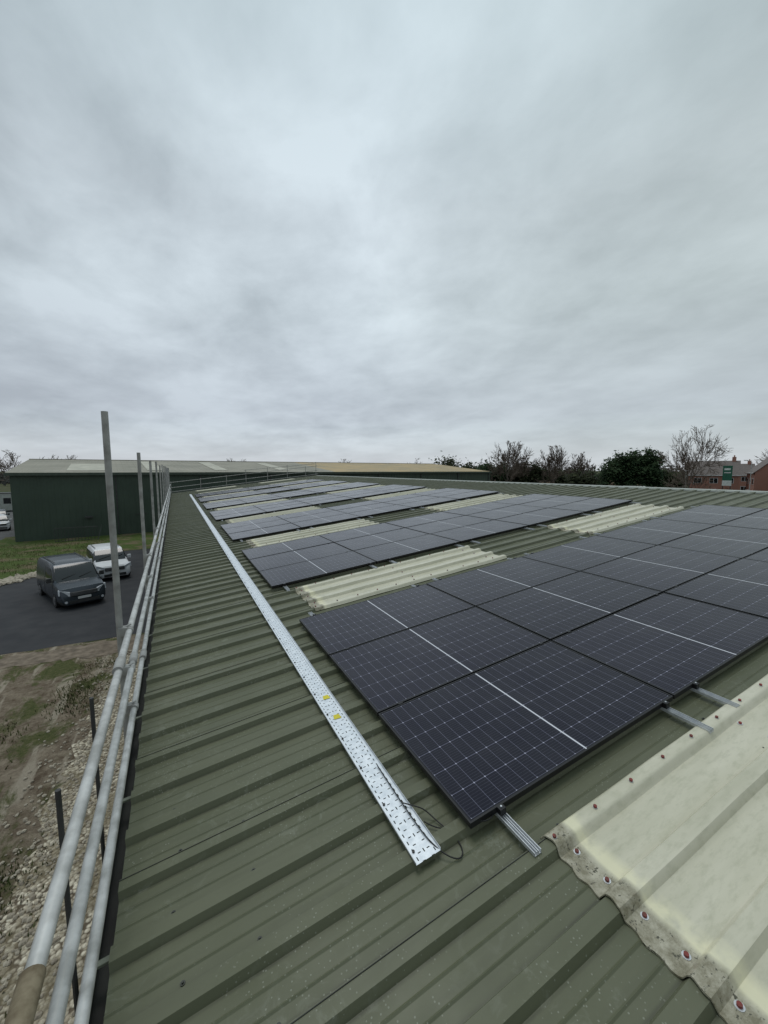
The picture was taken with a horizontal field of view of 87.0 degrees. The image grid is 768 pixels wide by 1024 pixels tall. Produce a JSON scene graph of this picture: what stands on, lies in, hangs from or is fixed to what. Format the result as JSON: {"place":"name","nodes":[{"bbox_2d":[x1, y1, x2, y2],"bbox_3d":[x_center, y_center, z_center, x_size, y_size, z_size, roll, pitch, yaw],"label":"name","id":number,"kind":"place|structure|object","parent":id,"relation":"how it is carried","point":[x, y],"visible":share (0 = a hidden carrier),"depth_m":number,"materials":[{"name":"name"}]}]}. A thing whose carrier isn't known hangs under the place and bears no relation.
{"place":"outdoors","nodes":[
{"label":"outdoors","id":0,"kind":"place"},
{"bbox_2d":[0,510,14,539],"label":"yard road","id":1,"kind":"structure","parent":0,"point":[4,533],"depth_m":44.44,"materials":[{"name":"grey asphalt"}]},
{"bbox_2d":[0,509,9,516],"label":"parked car","id":2,"kind":"object","parent":1,"relation":"on","point":[2,511],"visible":0.41,"depth_m":51.48,"materials":[{"name":"metal"}]},
{"bbox_2d":[0,492,11,509],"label":"portable cabin","id":3,"kind":"object","parent":1,"relation":"on","point":[5,501],"visible":0.4,"depth_m":64.31,"materials":[{"name":"metal"}]},
{"bbox_2d":[0,513,11,529],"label":"parked car","id":4,"kind":"object","parent":1,"relation":"on","point":[5,522],"visible":1,"depth_m":44.47,"materials":[{"name":"metal"}]},
{"bbox_2d":[0,634,135,920],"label":"rough verge","id":5,"kind":"structure","parent":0,"point":[23,688],"depth_m":10.20,"materials":[{"name":"brown plant"}]},
{"bbox_2d":[0,634,143,668],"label":"mud edge","id":6,"kind":"object","parent":5,"relation":"on","point":[105,648],"visible":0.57,"depth_m":14.63,"materials":[{"name":"brown soil"}]},
{"bbox_2d":[54,524,101,541],"bbox_3d":[-28.919,2.005,38.432,3.439,1.338,1.536,-3,7,-27],"label":"railing fence","id":7,"kind":"object","parent":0,"point":[78,533],"visible":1,"depth_m":37.72,"materials":[{"name":"metal"}]},
{"bbox_2d":[0,548,159,654],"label":"car park","id":8,"kind":"structure","parent":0,"point":[31,618],"depth_m":18.46,"materials":[{"name":"grey asphalt"}]},
{"bbox_2d":[36,552,105,607],"bbox_3d":[-16.384,3.429,21.117,5.025,2.017,2.380,5,8,40],"label":"panel van","id":9,"kind":"object","parent":8,"relation":"on","point":[67,579],"visible":1,"depth_m":20.13,"materials":[{"name":"metal"}]},
{"bbox_2d":[86,543,130,578],"bbox_3d":[-17.658,3.063,25.874,2.240,1.767,4.455,-6,8,-43],"label":"parked car","id":10,"kind":"object","parent":8,"relation":"on","point":[98,556],"visible":0.76,"depth_m":24.95,"materials":[{"name":"metal"}]},
{"bbox_2d":[0,471,678,647],"bbox_3d":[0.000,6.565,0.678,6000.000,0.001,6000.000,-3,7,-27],"label":"ground","id":11,"kind":"structure","parent":0,"point":[3,488],"depth_m":138.90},
{"bbox_2d":[0,450,44,480],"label":"bare tree","id":12,"kind":"object","parent":11,"relation":"on","point":[9,462],"visible":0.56,"depth_m":113.41,"materials":[{"name":"brown plant"}]},
{"bbox_2d":[0,539,127,1018],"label":"grass tufts","id":13,"kind":"object","parent":11,"relation":"on","point":[68,697],"visible":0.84,"depth_m":11.95,"materials":[{"name":"green plant"}]},
{"bbox_2d":[0,650,140,1023],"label":"gravel strip","id":14,"kind":"object","parent":11,"relation":"on","point":[19,961],"visible":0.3,"depth_m":6.40,"materials":[{"name":"gravel"}]},
{"bbox_2d":[0,571,141,1019],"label":"rubble","id":15,"kind":"object","parent":11,"relation":"on","point":[17,578],"visible":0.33,"depth_m":7.50,"materials":[{"name":"stone"}]},
{"bbox_2d":[0,531,162,578],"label":"grass area","id":16,"kind":"object","parent":11,"relation":"on","point":[131,541],"depth_m":34.65,"materials":[{"name":"green plant"}]},
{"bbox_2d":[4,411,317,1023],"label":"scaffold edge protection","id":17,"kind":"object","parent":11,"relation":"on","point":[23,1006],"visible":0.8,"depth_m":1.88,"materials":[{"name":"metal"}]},
{"bbox_2d":[4,459,491,541],"bbox_3d":[-15.916,-4.276,66.863,64.300,7.960,30.330,-4,7,-34],"label":"green industrial unit","id":18,"kind":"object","parent":11,"relation":"on","point":[48,496],"visible":0.64,"depth_m":42.20,"materials":[{"name":"metal"}]},
{"bbox_2d":[0,463,685,485],"bbox_3d":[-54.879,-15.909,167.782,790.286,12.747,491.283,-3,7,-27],"label":"distant tree line","id":19,"kind":"object","parent":11,"relation":"on","point":[5,481],"visible":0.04,"depth_m":223.93,"materials":[{"name":"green plant"}]},
{"bbox_2d":[89,475,767,1023],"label":"warehouse","id":20,"kind":"structure","parent":11,"relation":"on","point":[267,869],"depth_m":2.19,"materials":[{"name":"metal"}]},
{"bbox_2d":[195,479,323,496],"bbox_3d":[-10.046,-2.025,33.110,9.784,1.156,3.999,-3,7,-27],"label":"solar panel array","id":21,"kind":"object","parent":20,"relation":"on","point":[252,488],"visible":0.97,"depth_m":32.63,"materials":[{"name":"black glass"}]},
{"bbox_2d":[198,481,348,502],"bbox_3d":[-7.697,-1.554,28.573,9.784,1.152,4.002,-3,7,-27],"label":"solar panel array","id":22,"kind":"object","parent":20,"relation":"on","point":[227,496],"visible":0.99,"depth_m":28.13,"materials":[{"name":"black glass"}]},
{"bbox_2d":[203,482,379,509],"bbox_3d":[-5.352,-1.086,24.045,9.784,1.153,4.012,-3,7,-27],"label":"solar panel array","id":23,"kind":"object","parent":20,"relation":"on","point":[219,504],"visible":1,"depth_m":23.56,"materials":[{"name":"black glass"}]},
{"bbox_2d":[189,494,440,865],"bbox_3d":[-8.007,0.156,18.032,0.156,0.032,35.996,-3,7,-27],"label":"cable tray","id":24,"kind":"object","parent":20,"relation":"on","point":[412,840],"visible":0.99,"depth_m":3.02,"materials":[{"name":"metal"}]},
{"bbox_2d":[209,484,425,520],"bbox_3d":[-3.000,-0.617,19.502,9.784,1.154,4.001,-3,7,-27],"label":"solar panel array","id":25,"kind":"object","parent":20,"relation":"on","point":[221,515],"visible":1,"depth_m":18.97,"materials":[{"name":"black glass"}]},
{"bbox_2d":[220,488,502,541],"bbox_3d":[-0.653,-0.149,14.969,9.784,1.155,4.018,-3,7,-27],"label":"solar panel array","id":26,"kind":"object","parent":20,"relation":"on","point":[241,530],"visible":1,"depth_m":14.34,"materials":[{"name":"black glass"}]},
{"bbox_2d":[377,765,494,858],"bbox_3d":[0.226,1.741,2.450,0.810,0.102,0.376,5,8,39],"label":"dc cable","id":27,"kind":"object","parent":20,"relation":"on","point":[403,803],"visible":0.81,"depth_m":2.32,"materials":[{"name":"black rubber"}]},
{"bbox_2d":[241,494,641,590],"bbox_3d":[1.694,0.320,10.435,9.784,1.154,4.001,-3,7,-27],"label":"solar panel array","id":28,"kind":"object","parent":20,"relation":"on","point":[283,564],"visible":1,"depth_m":9.57,"materials":[{"name":"black glass"}]},
{"bbox_2d":[299,505,767,856],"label":"solar panel array","id":29,"kind":"object","parent":20,"relation":"on","point":[486,692],"visible":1,"depth_m":4.02,"materials":[{"name":"black glass"}]},
{"bbox_2d":[431,455,494,469],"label":"trees","id":30,"kind":"object","parent":11,"relation":"on","point":[450,462],"visible":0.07,"depth_m":99.31,"materials":[{"name":"green plant"}]},
{"bbox_2d":[476,461,515,481],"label":"holly tree","id":31,"kind":"object","parent":11,"relation":"on","point":[486,468],"visible":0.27,"depth_m":93.38,"materials":[{"name":"green plant"}]},
{"bbox_2d":[487,440,522,481],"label":"bare tree","id":32,"kind":"object","parent":11,"relation":"on","point":[505,458],"visible":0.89,"depth_m":87.81,"materials":[{"name":"brown plant"}]},
{"bbox_2d":[506,446,542,480],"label":"bare tree","id":33,"kind":"object","parent":11,"relation":"on","point":[523,464],"visible":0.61,"depth_m":91.12,"materials":[{"name":"brown plant"}]},
{"bbox_2d":[511,461,548,482],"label":"holly tree","id":34,"kind":"object","parent":11,"relation":"on","point":[527,478],"visible":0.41,"depth_m":92.70,"materials":[{"name":"green plant"}]},
{"bbox_2d":[535,445,572,483],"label":"bare tree","id":35,"kind":"object","parent":11,"relation":"on","point":[554,466],"visible":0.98,"depth_m":88.21,"materials":[{"name":"brown plant"}]},
{"bbox_2d":[564,452,595,478],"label":"bare tree","id":36,"kind":"object","parent":11,"relation":"on","point":[577,465],"visible":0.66,"depth_m":108.33,"materials":[{"name":"brown plant"}]},
{"bbox_2d":[543,466,686,487],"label":"hedge","id":37,"kind":"object","parent":11,"relation":"on","point":[574,478],"visible":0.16,"depth_m":99.09,"materials":[{"name":"green plant"}]},
{"bbox_2d":[593,450,641,485],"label":"evergreen tree","id":38,"kind":"object","parent":11,"relation":"on","point":[616,470],"visible":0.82,"depth_m":84.44,"materials":[{"name":"green plant"}]},
{"bbox_2d":[542,481,731,489],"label":"scrub hedge","id":39,"kind":"object","parent":11,"relation":"on","point":[611,484],"visible":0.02,"depth_m":74.47,"materials":[{"name":"plant"}]},
{"bbox_2d":[623,445,668,487],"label":"evergreen tree","id":40,"kind":"object","parent":11,"relation":"on","point":[648,471],"visible":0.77,"depth_m":81.73,"materials":[{"name":"green plant"}]},
{"bbox_2d":[661,456,691,478],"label":"bare tree","id":41,"kind":"object","parent":11,"relation":"on","point":[679,469],"visible":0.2,"depth_m":108.96,"materials":[{"name":"brown plant"}]},
{"bbox_2d":[657,424,731,488],"bbox_3d":[44.732,-6.121,59.417,10.061,13.309,9.224,-3,7,-27],"label":"bare tree","id":42,"kind":"object","parent":11,"relation":"on","point":[687,467],"visible":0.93,"depth_m":58.45,"materials":[{"name":"brown plant"}]},
{"bbox_2d":[722,466,732,489],"bbox_3d":[46.389,-2.663,54.951,1.000,7.200,0.135,5,8,39],"label":"advertising sign","id":43,"kind":"object","parent":11,"relation":"on","point":[727,476],"visible":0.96,"depth_m":54.67,"materials":[{"name":"metal"}]},
{"bbox_2d":[744,460,751,490],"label":"street lamp","id":44,"kind":"object","parent":11,"relation":"on","point":[750,473],"visible":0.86,"depth_m":71.14,"materials":[{"name":"grey metal"}]},
{"bbox_2d":[754,449,767,463],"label":"bare tree","id":45,"kind":"object","parent":11,"relation":"on","point":[765,456],"visible":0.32,"depth_m":113.57,"materials":[{"name":"brown plant"}]},
{"bbox_2d":[0,0,767,470],"label":"sky","id":46,"kind":"structure","parent":0,"point":[358,231],"materials":[{"name":"grey"}]},
{"bbox_2d":[688,455,738,489],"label":"walls","id":47,"kind":"structure","parent":0,"point":[734,485],"depth_m":92.25,"materials":[{"name":"red brick"}]},
{"bbox_2d":[693,478,733,483],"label":"windows","id":48,"kind":"structure","parent":47,"relation":"attached to","point":[714,479],"depth_m":92.39,"materials":[{"name":"black glass"}]},
{"bbox_2d":[688,461,740,475],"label":"roof","id":49,"kind":"structure","parent":47,"relation":"on","point":[736,465],"depth_m":92.78,"materials":[{"name":"tile"}]},
{"bbox_2d":[738,459,750,489],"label":"walls","id":50,"kind":"structure","parent":0,"point":[741,483],"depth_m":109.92,"materials":[{"name":"red brick"}]},
{"bbox_2d":[740,477,746,489],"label":"windows","id":51,"kind":"structure","parent":50,"relation":"attached to","point":[743,487],"depth_m":109.57,"materials":[{"name":"black glass"}]},
{"bbox_2d":[741,464,754,475],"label":"roof","id":52,"kind":"structure","parent":50,"relation":"on","point":[745,467],"depth_m":110.41,"materials":[{"name":"tile"}]},
{"bbox_2d":[746,464,767,490],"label":"walls","id":53,"kind":"structure","parent":0,"point":[760,477],"depth_m":84.26,"materials":[{"name":"red brick"}]},
{"bbox_2d":[744,457,767,473],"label":"roof","id":54,"kind":"structure","parent":53,"relation":"on","point":[760,465],"depth_m":87.09,"materials":[{"name":"tile"}]}
]}

